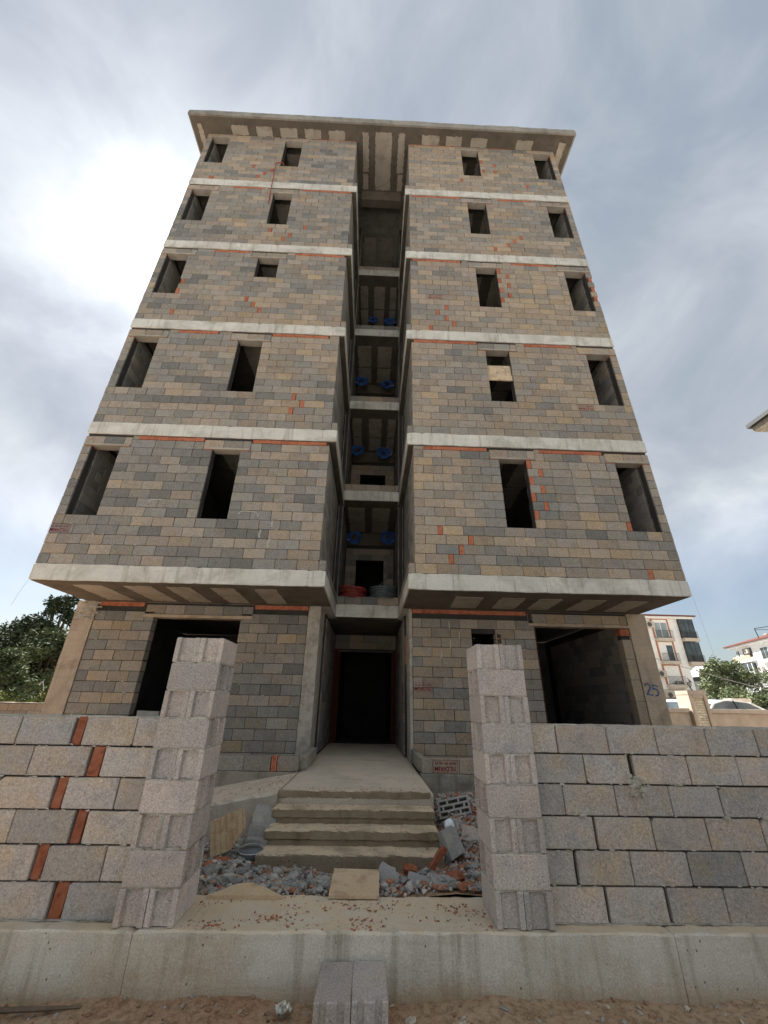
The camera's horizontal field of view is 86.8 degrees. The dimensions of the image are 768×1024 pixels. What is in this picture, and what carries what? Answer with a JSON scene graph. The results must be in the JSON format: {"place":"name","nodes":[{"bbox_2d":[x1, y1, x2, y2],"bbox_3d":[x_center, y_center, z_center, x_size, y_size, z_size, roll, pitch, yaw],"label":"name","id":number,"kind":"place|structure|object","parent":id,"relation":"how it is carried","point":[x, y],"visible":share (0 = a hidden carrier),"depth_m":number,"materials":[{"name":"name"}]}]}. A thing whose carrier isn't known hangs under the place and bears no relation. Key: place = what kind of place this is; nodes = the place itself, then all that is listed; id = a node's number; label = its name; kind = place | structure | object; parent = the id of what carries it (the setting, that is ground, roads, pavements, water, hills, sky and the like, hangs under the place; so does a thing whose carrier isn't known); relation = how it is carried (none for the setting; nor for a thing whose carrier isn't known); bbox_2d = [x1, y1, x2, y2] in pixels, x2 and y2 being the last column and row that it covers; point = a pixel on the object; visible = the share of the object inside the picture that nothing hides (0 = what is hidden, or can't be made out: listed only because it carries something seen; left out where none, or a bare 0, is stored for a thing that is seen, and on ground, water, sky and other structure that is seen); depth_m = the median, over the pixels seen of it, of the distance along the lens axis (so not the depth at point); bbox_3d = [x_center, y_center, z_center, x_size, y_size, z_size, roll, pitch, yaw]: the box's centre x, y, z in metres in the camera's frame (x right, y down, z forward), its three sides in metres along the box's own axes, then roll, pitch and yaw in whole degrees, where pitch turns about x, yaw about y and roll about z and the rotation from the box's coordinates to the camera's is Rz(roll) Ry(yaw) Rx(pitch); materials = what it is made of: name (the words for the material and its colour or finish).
{"place":"outdoors","nodes":[
{"label":"outdoors","id":0,"kind":"place"},
{"bbox_2d":[136,710,160,715],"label":"loose block","id":1,"kind":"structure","parent":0,"point":[146,713],"depth_m":7.69,"materials":[{"name":"grey concrete"}]},
{"bbox_2d":[199,771,481,897],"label":"yard ground","id":2,"kind":"structure","parent":0,"point":[429,893],"depth_m":3.21,"materials":[{"name":"soil"}]},
{"bbox_2d":[0,619,17,645],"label":"evergreen tree","id":3,"kind":"object","parent":2,"relation":"on","point":[3,626],"visible":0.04,"depth_m":26.93,"materials":[{"name":"green plant"}]},
{"bbox_2d":[0,690,20,701],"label":"flowering bush","id":4,"kind":"object","parent":2,"relation":"on","point":[7,699],"visible":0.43,"depth_m":18.04,"materials":[{"name":"green plant"}]},
{"bbox_2d":[0,645,42,702],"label":"olive tree","id":5,"kind":"object","parent":2,"relation":"on","point":[10,665],"visible":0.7,"depth_m":19.38,"materials":[{"name":"green plant"}]},
{"bbox_2d":[0,702,43,713],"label":"block wall","id":6,"kind":"structure","parent":2,"relation":"on","point":[20,708],"depth_m":12.27,"materials":[{"name":"beige concrete"}]},
{"bbox_2d":[0,611,55,695],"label":"evergreen tree","id":7,"kind":"object","parent":2,"relation":"on","point":[21,626],"visible":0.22,"depth_m":24.86,"materials":[{"name":"green plant"}]},
{"bbox_2d":[6,623,68,702],"bbox_3d":[-20.138,9.651,24.004,4.454,6.017,4.353,2,-25,-1],"label":"evergreen tree","id":8,"kind":"object","parent":2,"relation":"on","point":[50,642],"visible":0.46,"depth_m":23.80,"materials":[{"name":"green plant"}]},
{"bbox_2d":[27,683,50,702],"bbox_3d":[-13.854,8.255,16.764,2.403,2.601,1.993,2,-25,-1],"label":"flowering bush","id":9,"kind":"object","parent":2,"relation":"on","point":[43,696],"visible":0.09,"depth_m":16.94,"materials":[{"name":"green plant"}]},
{"bbox_2d":[215,856,229,861],"bbox_3d":[-1.514,3.286,3.803,0.179,0.054,0.078,3,15,5],"label":"brick shard","id":10,"kind":"object","parent":2,"relation":"on","point":[224,858],"visible":0.3,"depth_m":3.81,"materials":[{"name":"brick"}]},
{"bbox_2d":[238,843,263,862],"bbox_3d":[-1.284,3.285,3.894,0.247,0.123,0.187,2,-25,-1],"label":"bucket","id":11,"kind":"object","parent":2,"relation":"on","point":[248,853],"visible":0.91,"depth_m":3.85,"materials":[{"name":"silver metal"}]},
{"bbox_2d":[206,743,433,836],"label":"entrance platform","id":12,"kind":"structure","parent":2,"relation":"on","point":[351,771],"depth_m":5.37,"materials":[{"name":"concrete"}]},
{"bbox_2d":[197,791,481,897],"bbox_3d":[-0.184,3.499,4.442,5.082,0.392,2.925,2,-25,-1],"label":"rubble","id":13,"kind":"object","parent":2,"relation":"on","point":[294,881],"visible":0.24,"depth_m":3.55,"materials":[{"name":"grey gravel"}]},
{"bbox_2d":[210,808,245,856],"bbox_3d":[-1.526,3.131,3.968,0.340,0.302,0.051,-20,-42,-3],"label":"ribbed slab","id":14,"kind":"object","parent":13,"relation":"on","point":[227,830],"depth_m":3.96,"materials":[{"name":"beige wood"}]},
{"bbox_2d":[244,836,267,846],"bbox_3d":[-1.277,3.343,4.069,0.227,0.120,0.124,0,-25,2],"label":"block fragment","id":15,"kind":"object","parent":13,"relation":"on","point":[262,841],"visible":0.53,"depth_m":4.04,"materials":[{"name":"grey concrete"}]},
{"bbox_2d":[246,822,269,837],"bbox_3d":[-1.290,3.308,4.212,0.219,0.130,0.104,2,-33,5],"label":"block fragment","id":16,"kind":"object","parent":13,"relation":"on","point":[257,829],"visible":0.64,"depth_m":4.18,"materials":[{"name":"grey concrete"}]},
{"bbox_2d":[329,868,379,898],"bbox_3d":[-0.230,2.989,3.272,0.395,0.018,0.524,2,-24,-1],"label":"plywood board","id":17,"kind":"object","parent":13,"relation":"on","point":[355,884],"visible":1,"depth_m":3.22,"materials":[{"name":"beige wood"}]},
{"bbox_2d":[403,862,416,874],"bbox_3d":[0.232,3.197,3.629,0.121,0.053,0.069,11,5,3],"label":"brick shard","id":18,"kind":"object","parent":13,"relation":"on","point":[407,867],"visible":0.83,"depth_m":3.61,"materials":[{"name":"brick"}]},
{"bbox_2d":[429,845,447,871],"bbox_3d":[0.490,3.122,3.667,0.058,0.202,0.053,44,-26,9],"label":"brick shard","id":19,"kind":"object","parent":13,"relation":"on","point":[441,852],"visible":1,"depth_m":3.65,"materials":[{"name":"brick"}]},
{"bbox_2d":[444,818,453,827],"bbox_3d":[0.683,3.274,4.241,0.102,0.119,0.106,7,-26,-13],"label":"plastic bag","id":20,"kind":"object","parent":13,"relation":"on","point":[448,822],"visible":0.6,"depth_m":4.22,"materials":[{"name":"white plastic"}]},
{"bbox_2d":[437,825,465,862],"bbox_3d":[0.673,3.335,4.089,0.188,0.248,0.104,3,-48,-33],"label":"block fragment","id":21,"kind":"object","parent":13,"relation":"on","point":[449,839],"visible":0.96,"depth_m":4.06,"materials":[{"name":"grey concrete"}]},
{"bbox_2d":[437,794,471,820],"bbox_3d":[0.865,3.637,4.975,0.390,0.196,0.130,-13,-55,2],"label":"hollow block","id":22,"kind":"object","parent":13,"relation":"on","point":[460,804],"depth_m":4.96,"materials":[{"name":"grey concrete"}]},
{"bbox_2d":[446,869,464,881],"bbox_3d":[0.594,3.072,3.412,0.154,0.054,0.087,16,1,-28],"label":"brick shard","id":23,"kind":"object","parent":13,"relation":"on","point":[457,875],"visible":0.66,"depth_m":3.41,"materials":[{"name":"brick"}]},
{"bbox_2d":[449,817,462,831],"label":"grooved fragment","id":24,"kind":"object","parent":13,"relation":"on","point":[456,824],"visible":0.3,"depth_m":4.56,"materials":[{"name":"grey concrete"}]},
{"bbox_2d":[461,824,478,843],"bbox_3d":[0.964,3.497,4.360,0.257,0.084,0.166,5,16,16],"label":"block fragment","id":25,"kind":"object","parent":13,"relation":"on","point":[471,832],"visible":0.43,"depth_m":4.36,"materials":[{"name":"grey concrete"}]},
{"bbox_2d":[254,789,444,873],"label":"entrance steps","id":26,"kind":"structure","parent":2,"relation":"on","point":[358,841],"depth_m":4.10,"materials":[{"name":"concrete"}]},
{"bbox_2d":[252,804,276,823],"bbox_3d":[-1.281,3.280,4.382,0.248,0.176,0.083,15,-47,-6],"label":"block fragment","id":27,"kind":"object","parent":26,"relation":"on","point":[262,813],"visible":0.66,"depth_m":4.35,"materials":[{"name":"grey concrete"}]},
{"bbox_2d":[28,110,691,801],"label":"unfinished building","id":28,"kind":"structure","parent":2,"relation":"on","point":[224,482],"depth_m":9.08,"materials":[{"name":"concrete"}]},
{"bbox_2d":[268,162,283,203],"bbox_3d":[-3.312,-10.105,12.433,0.285,2.211,0.066,2,-25,-1],"label":"bent pipe","id":29,"kind":"object","parent":28,"relation":"hanging from","point":[272,179],"visible":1,"depth_m":12.48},
{"bbox_2d":[339,585,366,597],"bbox_3d":[-0.779,2.038,10.053,0.697,0.298,0.697,2,-25,-1],"label":"conduit coil","id":30,"kind":"object","parent":28,"relation":"on","point":[352,591],"visible":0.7,"depth_m":9.82,"materials":[{"name":"red plastic"}]},
{"bbox_2d":[347,531,361,543],"bbox_3d":[-0.963,0.792,12.697,0.541,0.468,0.114,2,-31,-1],"label":"cable coil","id":31,"kind":"object","parent":28,"relation":"hanging from","point":[351,540],"visible":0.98,"depth_m":12.65,"materials":[{"name":"blue plastic"}]},
{"bbox_2d":[351,445,363,455],"bbox_3d":[-0.954,-2.100,13.830,0.556,0.475,0.114,2,-31,-1],"label":"cable coil","id":32,"kind":"object","parent":28,"relation":"hanging from","point":[360,452],"visible":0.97,"depth_m":13.79,"materials":[{"name":"blue plastic"}]},
{"bbox_2d":[356,376,367,385],"bbox_3d":[-0.863,-4.879,15.154,0.552,0.485,0.115,2,-31,-1],"label":"cable coil","id":33,"kind":"object","parent":28,"relation":"hanging from","point":[358,379],"visible":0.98,"depth_m":15.11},
{"bbox_2d":[366,317,377,322],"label":"cable coil","id":34,"kind":"object","parent":28,"relation":"hanging from","point":[373,321],"visible":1,"depth_m":16.30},
{"bbox_2d":[369,585,397,598],"bbox_3d":[-0.021,2.046,10.084,0.731,0.336,0.739,2,-25,-1],"label":"conduit coil","id":35,"kind":"object","parent":28,"relation":"attached to","point":[389,592],"visible":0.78,"depth_m":9.83,"materials":[{"name":"grey plastic"}]},
{"bbox_2d":[377,448,391,458],"bbox_3d":[0.023,-2.020,13.941,0.552,0.498,0.113,2,-31,-1],"label":"cable coil","id":36,"kind":"object","parent":28,"relation":"hanging from","point":[388,452],"visible":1,"depth_m":13.90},
{"bbox_2d":[380,531,393,544],"bbox_3d":[0.155,0.804,12.691,0.555,0.492,0.115,2,-31,-1],"label":"cable coil","id":37,"kind":"object","parent":28,"relation":"hanging from","point":[384,540],"visible":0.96,"depth_m":12.64,"materials":[{"name":"blue plastic"}]},
{"bbox_2d":[381,380,394,388],"bbox_3d":[0.154,-4.798,15.266,0.536,0.453,0.112,2,-31,-1],"label":"cable coil","id":38,"kind":"object","parent":28,"relation":"hanging from","point":[389,385],"visible":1,"depth_m":15.22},
{"bbox_2d":[384,317,395,324],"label":"cable coil","id":39,"kind":"object","parent":28,"relation":"hanging from","point":[386,320],"visible":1,"depth_m":16.37,"materials":[{"name":"blue plastic"}]},
{"bbox_2d":[656,658,766,689],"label":"overhead cable","id":40,"kind":"object","parent":28,"relation":"attached to","point":[712,675],"visible":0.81,"depth_m":10.23,"materials":[{"name":"rubber"}]},
{"bbox_2d":[378,861,398,882],"bbox_3d":[0.042,3.108,3.454,0.196,0.141,0.074,11,-61,24],"label":"block fragment","id":41,"kind":"object","parent":2,"relation":"on","point":[386,871],"visible":0.6,"depth_m":3.45,"materials":[{"name":"grey concrete"}]},
{"bbox_2d":[406,871,429,882],"bbox_3d":[0.290,3.086,3.361,0.205,0.073,0.110,5,12,20],"label":"block fragment","id":42,"kind":"object","parent":2,"relation":"on","point":[413,876],"visible":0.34,"depth_m":3.38,"materials":[{"name":"grey concrete"}]},
{"bbox_2d":[430,874,448,891],"bbox_3d":[0.470,3.010,3.280,0.180,0.064,0.129,13,-13,-24],"label":"block fragment","id":43,"kind":"object","parent":2,"relation":"on","point":[434,880],"visible":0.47,"depth_m":3.26,"materials":[{"name":"grey concrete"}]},
{"bbox_2d":[675,690,714,726],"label":"yard gate pillar","id":44,"kind":"structure","parent":2,"relation":"on","point":[696,702],"depth_m":12.92,"materials":[{"name":"stone"}]},
{"bbox_2d":[686,678,691,689],"bbox_3d":[10.061,5.675,13.371,0.190,0.390,0.165,2,-25,-1],"label":"lantern","id":45,"kind":"object","parent":44,"relation":"on","point":[688,682],"visible":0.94,"depth_m":13.34,"materials":[{"name":"black metal"}]},
{"bbox_2d":[668,708,767,726],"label":"yard wall","id":46,"kind":"structure","parent":2,"relation":"on","point":[731,717],"depth_m":12.86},
{"bbox_2d":[697,655,767,698],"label":"olive tree","id":47,"kind":"object","parent":2,"relation":"on","point":[726,669],"visible":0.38,"depth_m":28.69,"materials":[{"name":"green plant"}]},
{"bbox_2d":[706,684,767,708],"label":"olive tree","id":48,"kind":"object","parent":2,"relation":"on","point":[732,691],"visible":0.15,"depth_m":24.47,"materials":[{"name":"green plant"}]},
{"bbox_2d":[755,692,767,709],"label":"evergreen tree","id":49,"kind":"object","parent":2,"relation":"on","point":[764,700],"visible":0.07,"depth_m":24.70,"materials":[{"name":"green plant"}]},
{"bbox_2d":[762,670,767,707],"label":"olive tree","id":50,"kind":"object","parent":2,"relation":"on","point":[764,673],"visible":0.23,"depth_m":29.68,"materials":[{"name":"green plant"}]},
{"bbox_2d":[0,994,767,1023],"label":"roadside soil","id":51,"kind":"structure","parent":0,"point":[116,1011],"depth_m":2.39,"materials":[{"name":"brown gravel"}]},
{"bbox_2d":[0,1005,80,1013],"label":"dry stick","id":52,"kind":"object","parent":51,"relation":"on","point":[19,1009],"visible":1,"depth_m":2.33,"materials":[{"name":"brown wood"}]},
{"bbox_2d":[274,1000,291,1015],"bbox_3d":[-0.590,2.886,2.360,0.096,0.029,0.083,19,-31,-33],"label":"crumpled wrapper","id":53,"kind":"object","parent":51,"relation":"on","point":[283,1007],"visible":1,"depth_m":2.36,"materials":[{"name":"paper"}]},
{"bbox_2d":[312,962,352,1023],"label":"loose block","id":54,"kind":"object","parent":51,"relation":"on","point":[332,1000],"depth_m":2.24,"materials":[{"name":"grey concrete"}]},
{"bbox_2d":[351,961,387,1023],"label":"loose block","id":55,"kind":"object","parent":51,"relation":"on","point":[369,1003],"depth_m":2.25,"materials":[{"name":"grey concrete"}]},
{"bbox_2d":[0,0,767,690],"label":"sky","id":56,"kind":"structure","parent":0,"point":[664,177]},
{"bbox_2d":[430,894,481,897],"bbox_3d":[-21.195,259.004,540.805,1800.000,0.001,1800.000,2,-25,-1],"label":"ground","id":57,"kind":"structure","parent":0,"point":[461,895],"depth_m":3.98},
{"bbox_2d":[14,594,79,671],"bbox_3d":[-21.718,9.352,26.257,4.428,8.455,4.199,-22,-34,39],"label":"pine tree","id":58,"kind":"object","parent":57,"relation":"on","point":[55,605],"visible":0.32,"depth_m":26.93,"materials":[{"name":"green plant"}]},
{"bbox_2d":[0,895,767,1005],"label":"wall footing","id":59,"kind":"object","parent":57,"relation":"on","point":[429,959],"depth_m":2.56,"materials":[{"name":"concrete"}]},
{"bbox_2d":[0,714,160,921],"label":"boundary wall","id":60,"kind":"structure","parent":59,"relation":"on","point":[71,788],"depth_m":2.92,"materials":[{"name":"concrete"}]},
{"bbox_2d":[111,637,237,927],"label":"gate pillar","id":61,"kind":"structure","parent":59,"relation":"on","point":[160,882],"depth_m":2.96,"materials":[{"name":"grey concrete"}]},
{"bbox_2d":[206,882,281,899],"bbox_3d":[-1.041,2.907,3.104,0.561,0.040,0.215,2,-22,-1],"label":"stone slab","id":62,"kind":"object","parent":59,"relation":"on","point":[247,891],"depth_m":3.04,"materials":[{"name":"beige stone"}]},
{"bbox_2d":[181,762,492,930],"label":"brick crumbs","id":63,"kind":"object","parent":59,"relation":"on","point":[350,919],"visible":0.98,"depth_m":2.82,"materials":[{"name":"red brick"}]},
{"bbox_2d":[466,644,555,930],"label":"gate pillar","id":64,"kind":"structure","parent":59,"relation":"on","point":[516,888],"depth_m":3.00,"materials":[{"name":"grey concrete"}]},
{"bbox_2d":[530,723,767,925],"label":"boundary wall","id":65,"kind":"structure","parent":59,"relation":"on","point":[645,825],"depth_m":3.01,"materials":[{"name":"grey concrete"}]},
{"bbox_2d":[640,614,706,699],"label":"apartment building","id":66,"kind":"structure","parent":57,"relation":"on","point":[675,639],"depth_m":39.03,"materials":[{"name":"paint"}]},
{"bbox_2d":[652,620,669,637],"bbox_3d":[27.211,11.486,39.890,1.420,1.755,0.050,2,-25,-1],"label":"window","id":67,"kind":"structure","parent":66,"relation":"in","point":[659,624],"depth_m":39.93,"materials":[{"name":"white glass"}]},
{"bbox_2d":[658,642,676,660],"bbox_3d":[27.174,13.395,38.981,1.420,1.725,0.050,2,-25,-1],"label":"window","id":68,"kind":"structure","parent":66,"relation":"in","point":[664,647],"depth_m":39.04,"materials":[{"name":"white glass"}]},
{"bbox_2d":[664,666,682,683],"bbox_3d":[27.138,15.295,38.076,1.420,1.635,0.050,2,-25,-1],"label":"window","id":69,"kind":"structure","parent":66,"relation":"in","point":[671,670],"depth_m":38.14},
{"bbox_2d":[691,664,742,693],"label":"building","id":70,"kind":"structure","parent":57,"relation":"on","point":[695,675],"depth_m":61.93,"materials":[{"name":"white paint"}]},
{"bbox_2d":[723,633,767,691],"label":"apartment house","id":71,"kind":"structure","parent":57,"relation":"on","point":[752,653],"depth_m":53.57,"materials":[{"name":"paint"}]},
{"bbox_2d":[754,626,767,637],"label":"roof antenna frame","id":72,"kind":"object","parent":71,"relation":"on","point":[755,629],"visible":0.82,"depth_m":52.58,"materials":[{"name":"black metal"}]},
{"bbox_2d":[759,646,767,658],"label":"window","id":73,"kind":"structure","parent":71,"relation":"in","point":[764,649],"depth_m":51.68,"materials":[{"name":"white glass"}]},
{"bbox_2d":[746,409,767,431],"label":"neighbouring house","id":74,"kind":"structure","parent":57,"relation":"on","point":[759,423],"depth_m":20.07,"materials":[{"name":"concrete"}]},
{"label":"parking area","id":75,"kind":"structure","parent":0,"visible":0},
{"bbox_2d":[666,697,716,707],"bbox_3d":[14.382,9.041,17.867,4.300,1.578,1.982,3,-26,-4],"label":"parked car","id":76,"kind":"object","parent":75,"relation":"on","point":[672,703],"visible":0.06,"depth_m":17.68,"materials":[{"name":"white paint"}]},
{"bbox_2d":[708,700,764,709],"bbox_3d":[13.269,8.013,15.541,4.300,1.477,1.979,2,-25,-1],"label":"parked car","id":77,"kind":"object","parent":75,"relation":"on","point":[725,704],"visible":0.11,"depth_m":15.14,"materials":[{"name":"white paint"}]},
{"bbox_2d":[723,698,751,701],"bbox_3d":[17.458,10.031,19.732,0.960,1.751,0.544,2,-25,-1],"label":"parked car","id":78,"kind":"object","parent":75,"relation":"on","point":[744,700],"visible":0.16,"depth_m":19.85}
]}

